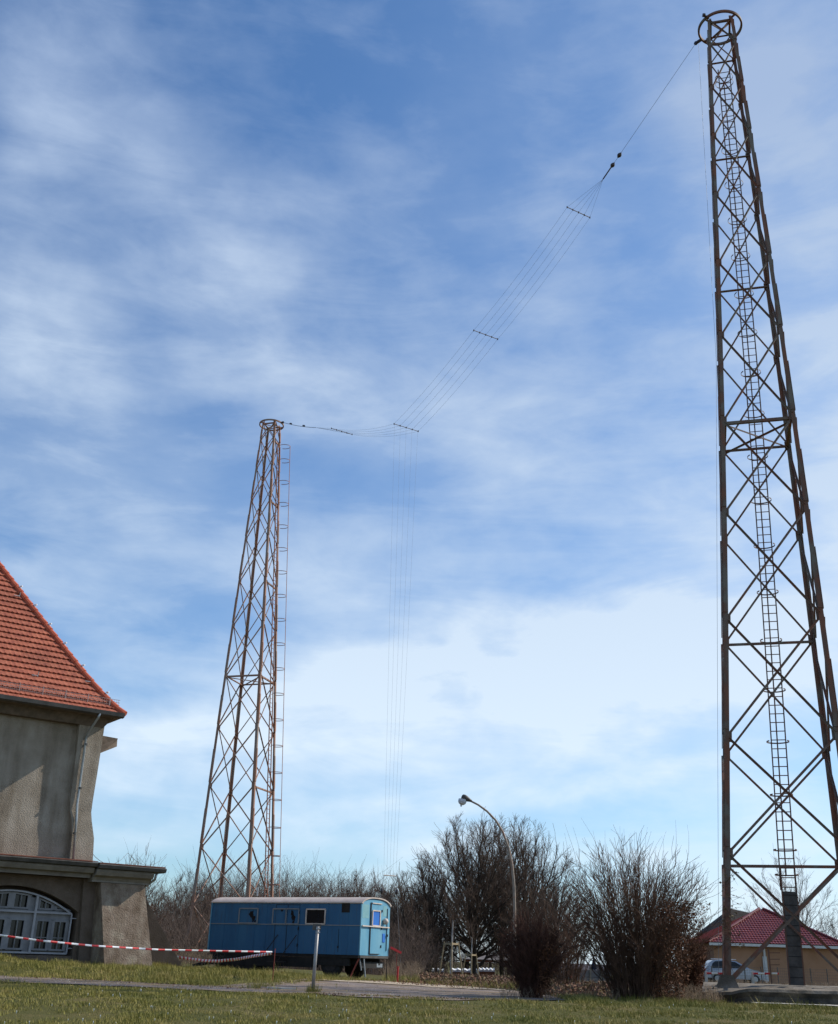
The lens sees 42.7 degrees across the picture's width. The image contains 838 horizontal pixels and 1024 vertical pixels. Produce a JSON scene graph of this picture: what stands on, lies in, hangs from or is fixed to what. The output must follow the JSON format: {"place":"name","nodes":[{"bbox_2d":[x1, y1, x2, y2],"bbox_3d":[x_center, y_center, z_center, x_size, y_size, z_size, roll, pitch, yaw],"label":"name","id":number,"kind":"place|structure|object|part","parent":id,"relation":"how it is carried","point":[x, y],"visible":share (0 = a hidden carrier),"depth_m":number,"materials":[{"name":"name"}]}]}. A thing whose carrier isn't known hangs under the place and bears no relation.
{"place":"outdoors","nodes":[
{"label":"outdoors","id":0,"kind":"place"},
{"bbox_2d":[0,975,563,999],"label":"gravel road","id":1,"kind":"structure","parent":0,"point":[334,986],"depth_m":31.45,"materials":[{"name":"gravel"}]},
{"bbox_2d":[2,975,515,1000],"bbox_3d":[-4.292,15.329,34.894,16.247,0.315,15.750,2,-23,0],"label":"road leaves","id":2,"kind":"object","parent":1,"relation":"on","point":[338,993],"visible":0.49,"depth_m":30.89,"materials":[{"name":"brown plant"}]},
{"bbox_2d":[267,987,295,989],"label":"paving slab","id":3,"kind":"structure","parent":1,"relation":"on","point":[281,988],"depth_m":31.18,"materials":[{"name":"concrete"}]},
{"bbox_2d":[305,978,504,989],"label":"sandy verge","id":4,"kind":"structure","parent":1,"relation":"on","point":[442,986],"depth_m":38.78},
{"bbox_2d":[0,952,837,1023],"bbox_3d":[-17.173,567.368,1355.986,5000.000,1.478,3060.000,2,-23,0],"label":"ground","id":5,"kind":"structure","parent":0,"point":[34,1014],"depth_m":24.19,"materials":[{"name":"green plant"}]},
{"bbox_2d":[0,562,181,966],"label":"old building","id":6,"kind":"structure","parent":5,"relation":"on","point":[60,709],"depth_m":38.99,"materials":[{"name":"grey concrete"}]},
{"bbox_2d":[0,889,75,954],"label":"arched window","id":7,"kind":"structure","parent":6,"relation":"in","point":[26,915],"depth_m":37.97,"materials":[{"name":"white paint"}]},
{"bbox_2d":[93,853,166,864],"bbox_3d":[-15.305,18.394,57.808,0.668,3.198,39.095,5,-23,-7],"label":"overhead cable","id":8,"kind":"object","parent":6,"relation":"attached to","point":[134,859],"visible":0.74,"depth_m":58.87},
{"bbox_2d":[108,837,187,926],"bbox_3d":[-11.506,15.720,43.473,3.798,4.997,3.955,-6,-24,17],"label":"bare shrub","id":9,"kind":"object","parent":5,"relation":"on","point":[156,897],"visible":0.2,"depth_m":43.57,"materials":[{"name":"brown plant"}]},
{"bbox_2d":[148,887,190,948],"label":"bare tree","id":10,"kind":"object","parent":5,"relation":"on","point":[165,905],"visible":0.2,"depth_m":78.71,"materials":[{"name":"brown plant"}]},
{"bbox_2d":[162,871,208,953],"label":"bare tree","id":11,"kind":"object","parent":5,"relation":"on","point":[189,897],"visible":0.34,"depth_m":82.32,"materials":[{"name":"brown plant"}]},
{"bbox_2d":[164,868,215,927],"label":"bare tree","id":12,"kind":"object","parent":5,"relation":"on","point":[186,892],"visible":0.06,"depth_m":98.07,"materials":[{"name":"brown plant"}]},
{"bbox_2d":[174,881,212,943],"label":"bare tree","id":13,"kind":"object","parent":5,"relation":"on","point":[200,886],"visible":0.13,"depth_m":89.17,"materials":[{"name":"brown plant"}]},
{"bbox_2d":[192,876,218,932],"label":"bare tree","id":14,"kind":"object","parent":5,"relation":"on","point":[206,888],"visible":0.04,"depth_m":105.49,"materials":[{"name":"brown plant"}]},
{"bbox_2d":[186,885,236,956],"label":"bare tree","id":15,"kind":"object","parent":5,"relation":"on","point":[211,899],"visible":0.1,"depth_m":83.84,"materials":[{"name":"brown plant"}]},
{"bbox_2d":[203,876,244,916],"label":"bare tree","id":16,"kind":"object","parent":5,"relation":"on","point":[224,891],"visible":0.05,"depth_m":101.35,"materials":[{"name":"brown plant"}]},
{"bbox_2d":[184,419,290,956],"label":"lattice tower","id":17,"kind":"structure","parent":5,"relation":"on","point":[273,664],"depth_m":83.70,"materials":[{"name":"metal"}]},
{"bbox_2d":[237,882,268,896],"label":"bare tree","id":18,"kind":"object","parent":5,"relation":"on","point":[252,892],"visible":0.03,"depth_m":86.37,"materials":[{"name":"brown plant"}]},
{"bbox_2d":[240,873,278,896],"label":"bare tree","id":19,"kind":"object","parent":5,"relation":"on","point":[266,887],"visible":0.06,"depth_m":99.40,"materials":[{"name":"brown plant"}]},
{"bbox_2d":[268,879,304,896],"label":"bare tree","id":20,"kind":"object","parent":5,"relation":"on","point":[280,890],"visible":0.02,"depth_m":102.42,"materials":[{"name":"brown plant"}]},
{"bbox_2d":[274,870,309,896],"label":"bare tree","id":21,"kind":"object","parent":5,"relation":"on","point":[292,895],"visible":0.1,"depth_m":88.83,"materials":[{"name":"brown plant"}]},
{"bbox_2d":[192,887,401,977],"bbox_3d":[-5.899,18.156,46.491,9.949,3.630,3.368,-9,-25,24],"label":"work trailer","id":22,"kind":"object","parent":5,"relation":"on","point":[353,939],"visible":0.91,"depth_m":45.23,"materials":[{"name":"blue paint"}]},
{"bbox_3d":[-7.397,17.502,46.503,1.038,0.644,0.047,-10,-26,27],"label":"window","id":23,"kind":"part","parent":22,"relation":"part of","materials":[{"name":"blue glass"}]},
{"bbox_3d":[-5.955,17.242,45.769,0.730,0.670,0.047,-10,-26,27],"label":"window","id":24,"kind":"part","parent":22,"relation":"part of","materials":[{"name":"blue glass"}]},
{"bbox_3d":[-5.610,17.647,45.394,1.248,1.951,0.045,-10,-26,27],"label":"side door","id":25,"kind":"part","parent":22,"relation":"part of","materials":[{"name":"blue paint"}]},
{"bbox_3d":[-5.366,17.138,45.468,0.698,0.649,0.047,-10,-26,27],"label":"window","id":26,"kind":"part","parent":22,"relation":"part of","materials":[{"name":"blue glass"}]},
{"bbox_3d":[-4.333,16.948,44.943,0.996,0.624,0.047,-10,-26,27],"label":"window","id":27,"kind":"part","parent":22,"relation":"part of","materials":[{"name":"black glass"}]},
{"bbox_3d":[-1.794,17.384,44.768,0.054,2.005,0.948,-10,-26,27],"label":"end door","id":28,"kind":"part","parent":22,"relation":"part of","materials":[{"name":"blue paint"}]},
{"bbox_2d":[291,879,326,896],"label":"bare tree","id":29,"kind":"object","parent":5,"relation":"on","point":[309,885],"visible":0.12,"depth_m":94.27,"materials":[{"name":"brown plant"}]},
{"bbox_2d":[304,983,322,991],"bbox_3d":[-2.936,13.224,29.778,0.417,0.264,0.401,19,-28,-36],"label":"grass tuft","id":30,"kind":"object","parent":5,"relation":"on","point":[312,990],"visible":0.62,"depth_m":29.73,"materials":[{"name":"plant"}]},
{"bbox_2d":[311,924,320,991],"bbox_3d":[-2.921,12.527,30.066,0.241,1.825,0.121,2,-23,0],"label":"signpost","id":31,"kind":"object","parent":5,"relation":"on","point":[317,927],"visible":0.89,"depth_m":30.10,"materials":[{"name":"metal"}]},
{"bbox_2d":[301,876,331,896],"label":"bare tree","id":32,"kind":"object","parent":5,"relation":"on","point":[318,887],"visible":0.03,"depth_m":99.85,"materials":[{"name":"brown plant"}]},
{"bbox_2d":[308,882,342,970],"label":"bare tree","id":33,"kind":"object","parent":5,"relation":"on","point":[321,896],"visible":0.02,"depth_m":87.78,"materials":[{"name":"brown plant"}]},
{"bbox_2d":[307,875,354,896],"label":"bare tree","id":34,"kind":"object","parent":5,"relation":"on","point":[341,884],"visible":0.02,"depth_m":104.09,"materials":[{"name":"brown plant"}]},
{"bbox_2d":[327,880,355,896],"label":"bare tree","id":35,"kind":"object","parent":5,"relation":"on","point":[343,890],"visible":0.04,"depth_m":93.07,"materials":[{"name":"brown plant"}]},
{"bbox_2d":[145,848,559,975],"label":"thicket","id":36,"kind":"object","parent":5,"relation":"on","point":[181,943],"visible":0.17,"depth_m":81.65,"materials":[{"name":"brown plant"}]},
{"bbox_2d":[338,869,376,896],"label":"bare tree","id":37,"kind":"object","parent":5,"relation":"on","point":[352,887],"visible":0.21,"depth_m":90.37,"materials":[{"name":"brown plant"}]},
{"bbox_2d":[341,873,394,915],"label":"bare tree","id":38,"kind":"object","parent":5,"relation":"on","point":[368,889],"visible":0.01,"depth_m":103.24,"materials":[{"name":"brown plant"}]},
{"bbox_2d":[351,869,403,952],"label":"bare tree","id":39,"kind":"object","parent":5,"relation":"on","point":[361,891],"visible":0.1,"depth_m":96.25,"materials":[{"name":"brown plant"}]},
{"bbox_2d":[4,989,791,1023],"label":"daisies","id":40,"kind":"object","parent":5,"relation":"in","point":[339,1014],"visible":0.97,"depth_m":22.88,"materials":[{"name":"white plant"}]},
{"bbox_2d":[383,888,419,969],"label":"bare tree","id":41,"kind":"object","parent":5,"relation":"on","point":[396,918],"visible":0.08,"depth_m":85.85,"materials":[{"name":"brown plant"}]},
{"bbox_2d":[380,872,435,965],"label":"bare tree","id":42,"kind":"object","parent":5,"relation":"on","point":[411,904],"visible":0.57,"depth_m":82.22,"materials":[{"name":"brown plant"}]},
{"bbox_2d":[390,928,431,972],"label":"bare tree","id":43,"kind":"object","parent":5,"relation":"on","point":[420,947],"visible":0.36,"depth_m":66.50,"materials":[{"name":"brown plant"}]},
{"bbox_2d":[382,862,461,971],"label":"bare tree","id":44,"kind":"object","parent":5,"relation":"on","point":[445,948],"visible":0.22,"depth_m":87.04,"materials":[{"name":"brown plant"}]},
{"bbox_2d":[391,847,467,970],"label":"bare oak","id":45,"kind":"object","parent":5,"relation":"on","point":[431,903],"visible":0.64,"depth_m":86.00,"materials":[{"name":"brown plant"}]},
{"bbox_2d":[418,937,446,972],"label":"bare tree","id":46,"kind":"object","parent":5,"relation":"on","point":[431,962],"visible":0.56,"depth_m":73.80,"materials":[{"name":"brown plant"}]},
{"bbox_2d":[412,883,476,969],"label":"bare tree","id":47,"kind":"object","parent":5,"relation":"on","point":[449,956],"visible":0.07,"depth_m":92.13,"materials":[{"name":"brown plant"}]},
{"bbox_2d":[439,886,464,973],"bbox_3d":[1.751,21.912,55.765,1.468,4.710,1.324,2,-23,0],"label":"sapling","id":48,"kind":"object","parent":5,"relation":"on","point":[450,919],"visible":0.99,"depth_m":55.97,"materials":[{"name":"brown plant"}]},
{"bbox_2d":[452,968,476,975],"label":"covered pile","id":49,"kind":"object","parent":5,"relation":"on","point":[457,970],"visible":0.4,"depth_m":98.66,"materials":[{"name":"white plastic"}]},
{"bbox_2d":[462,913,482,974],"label":"sapling","id":50,"kind":"object","parent":5,"relation":"on","point":[471,955],"visible":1,"depth_m":72.50,"materials":[{"name":"brown plant"}]},
{"bbox_2d":[401,810,546,974],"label":"bare oak","id":51,"kind":"object","parent":5,"relation":"on","point":[468,875],"visible":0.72,"depth_m":88.69,"materials":[{"name":"brown plant"}]},
{"bbox_2d":[458,794,515,976],"bbox_3d":[3.271,18.214,52.043,2.864,8.752,0.399,2,-23,0],"label":"street lamp","id":52,"kind":"object","parent":5,"relation":"on","point":[463,799],"visible":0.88,"depth_m":52.79,"materials":[{"name":"metal"}]},
{"bbox_2d":[479,967,494,976],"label":"covered pile","id":53,"kind":"object","parent":5,"relation":"on","point":[486,971],"visible":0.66,"depth_m":98.67,"materials":[{"name":"white plastic"}]},
{"bbox_2d":[453,815,543,975],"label":"bare oak","id":54,"kind":"object","parent":5,"relation":"on","point":[501,971],"visible":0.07,"depth_m":99.03,"materials":[{"name":"brown plant"}]},
{"bbox_2d":[281,39,718,979],"bbox_3d":[0.837,4.043,64.195,4.619,43.891,50.648,12,-25,-24],"label":"wire antenna","id":55,"kind":"object","parent":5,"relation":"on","point":[619,155],"visible":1,"depth_m":60.85,"materials":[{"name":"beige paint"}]},
{"bbox_2d":[172,946,837,986],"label":"dry stalks","id":56,"kind":"object","parent":5,"relation":"on","point":[415,971],"visible":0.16,"depth_m":52.14,"materials":[{"name":"brown plant"}]},
{"bbox_2d":[470,814,586,960],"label":"bare oak","id":57,"kind":"object","parent":5,"relation":"on","point":[541,874],"visible":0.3,"depth_m":93.31,"materials":[{"name":"brown plant"}]},
{"bbox_2d":[485,897,578,997],"bbox_3d":[3.266,13.037,32.167,2.619,2.907,2.358,-10,-25,26],"label":"bare shrub","id":58,"kind":"object","parent":5,"relation":"on","point":[536,971],"visible":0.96,"depth_m":31.72,"materials":[{"name":"brown plant"}]},
{"bbox_2d":[500,873,592,978],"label":"bare oak","id":59,"kind":"object","parent":5,"relation":"on","point":[555,895],"visible":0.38,"depth_m":82.29,"materials":[{"name":"brown plant"}]},
{"bbox_2d":[399,971,718,998],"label":"leaf litter","id":60,"kind":"object","parent":5,"relation":"on","point":[598,986],"visible":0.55,"depth_m":43.89,"materials":[{"name":"brown plant"}]},
{"bbox_2d":[526,892,600,990],"bbox_3d":[5.369,16.178,40.778,3.649,3.860,3.462,15,-26,-28],"label":"bare shrub","id":61,"kind":"object","parent":5,"relation":"on","point":[569,973],"visible":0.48,"depth_m":40.37,"materials":[{"name":"brown plant"}]},
{"bbox_2d":[561,967,610,982],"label":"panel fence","id":62,"kind":"object","parent":5,"relation":"on","point":[590,974],"visible":0.14,"depth_m":88.26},
{"bbox_2d":[499,981,725,1002],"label":"weeds","id":63,"kind":"object","parent":5,"relation":"on","point":[698,993],"visible":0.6,"depth_m":30.97,"materials":[{"name":"brown plant"}]},
{"bbox_2d":[530,818,737,1000],"bbox_3d":[6.486,11.959,32.389,6.329,5.220,6.290,2,-23,0],"label":"bare shrub","id":64,"kind":"object","parent":5,"relation":"on","point":[645,950],"visible":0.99,"depth_m":31.57,"materials":[{"name":"brown plant"}]},
{"bbox_2d":[671,900,715,996],"bbox_3d":[8.212,13.631,33.405,1.982,3.028,2.045,-12,-26,29],"label":"bare shrub","id":65,"kind":"object","parent":5,"relation":"on","point":[697,973],"visible":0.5,"depth_m":32.87,"materials":[{"name":"brown plant"}]},
{"bbox_2d":[705,971,707,981],"bbox_3d":[12.074,19.745,45.012,0.110,0.917,0.110,2,-23,0],"label":"short post","id":66,"kind":"object","parent":5,"relation":"on","point":[706,977],"visible":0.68,"depth_m":45.05,"materials":[{"name":"metal"}]},
{"bbox_2d":[700,909,748,932],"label":"grey roofed house","id":67,"kind":"structure","parent":5,"relation":"on","point":[739,914],"depth_m":98.28,"materials":[{"name":"tile"}]},
{"bbox_2d":[702,959,766,983],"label":"parked car","id":68,"kind":"object","parent":5,"relation":"on","point":[735,965],"visible":0.41,"depth_m":73.03,"materials":[{"name":"silver metal"}]},
{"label":"side window","id":69,"kind":"part","parent":68,"relation":"part of","materials":[{"name":"black glass"}]},
{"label":"side window","id":70,"kind":"part","parent":68,"relation":"part of","materials":[{"name":"black glass"}]},
{"bbox_2d":[659,982,837,1006],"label":"concrete plinth","id":71,"kind":"structure","parent":5,"relation":"on","point":[773,993],"depth_m":31.38,"materials":[{"name":"grey concrete"}]},
{"bbox_2d":[698,10,837,987],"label":"lattice tower","id":72,"kind":"structure","parent":71,"relation":"on","point":[790,918],"depth_m":42.43,"materials":[{"name":"metal"}]},
{"bbox_2d":[714,867,748,974],"bbox_3d":[10.294,13.576,35.370,1.236,3.619,0.462,2,-23,0],"label":"climbing vine","id":73,"kind":"object","parent":72,"relation":"attached to","point":[720,882],"visible":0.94,"depth_m":35.57,"materials":[{"name":"brown plant"}]},
{"bbox_2d":[751,971,754,983],"bbox_3d":[14.024,19.772,45.025,0.110,0.956,0.110,2,-23,0],"label":"short post","id":74,"kind":"object","parent":5,"relation":"on","point":[752,978],"visible":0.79,"depth_m":45.08,"materials":[{"name":"metal"}]},
{"bbox_2d":[753,973,778,974],"bbox_3d":[14.544,19.339,44.941,1.028,0.103,0.028,-5,-24,16],"label":"barrier tape","id":75,"kind":"object","parent":74,"relation":"attached to","point":[765,973],"visible":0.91,"depth_m":44.95,"materials":[{"name":"red plastic"}]},
{"bbox_2d":[690,907,837,985],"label":"bungalow","id":76,"kind":"object","parent":5,"relation":"on","point":[757,927],"visible":0.63,"depth_m":82.26,"materials":[{"name":"red tile"}]},
{"bbox_2d":[703,966,837,985],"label":"wire fence","id":77,"kind":"object","parent":5,"relation":"on","point":[778,979],"visible":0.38,"depth_m":66.33,"materials":[{"name":"metal"}]},
{"bbox_2d":[767,949,779,983],"bbox_3d":[14.719,19.020,44.264,0.498,1.803,0.050,2,-23,0],"label":"metal rail frame","id":78,"kind":"object","parent":5,"relation":"on","point":[769,959],"visible":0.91,"depth_m":44.38,"materials":[{"name":"metal"}]},
{"bbox_2d":[744,853,837,937],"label":"bare tree","id":79,"kind":"object","parent":5,"relation":"on","point":[819,926],"visible":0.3,"depth_m":105.43,"materials":[{"name":"brown plant"}]},
{"bbox_2d":[756,1002,837,1005],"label":"kerb strip","id":80,"kind":"object","parent":5,"relation":"on","point":[806,1004],"visible":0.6,"depth_m":30.30,"materials":[{"name":"concrete"}]},
{"bbox_2d":[815,902,837,938],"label":"bare tree","id":81,"kind":"object","parent":5,"relation":"on","point":[833,927],"visible":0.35,"depth_m":101.19,"materials":[{"name":"brown plant"}]},
{"bbox_3d":[-4.604,14.398,34.029,0.043,1.010,0.039,2,-23,0],"label":"marker pole","id":82,"kind":"object","parent":5,"relation":"on","visible":0},
{"bbox_2d":[0,934,271,952],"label":"barrier tape","id":83,"kind":"object","parent":82,"relation":"attached to","point":[24,938],"visible":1,"depth_m":30.80,"materials":[{"name":"red plastic"}]},
{"bbox_2d":[177,953,271,961],"bbox_3d":[-7.149,16.288,39.276,0.487,0.432,12.178,12,-25,-23],"label":"barrier tape","id":84,"kind":"object","parent":82,"relation":"attached to","point":[227,960],"visible":0.95,"depth_m":39.56,"materials":[{"name":"red plastic"}]},
{"bbox_2d":[0,0,837,964],"label":"sky","id":85,"kind":"structure","parent":0,"point":[219,219],"materials":[{"name":"blue"}]},
{"bbox_2d":[463,955,511,975],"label":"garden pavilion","id":86,"kind":"structure","parent":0,"point":[479,959],"depth_m":106.72,"materials":[{"name":"fabric"}]}
]}

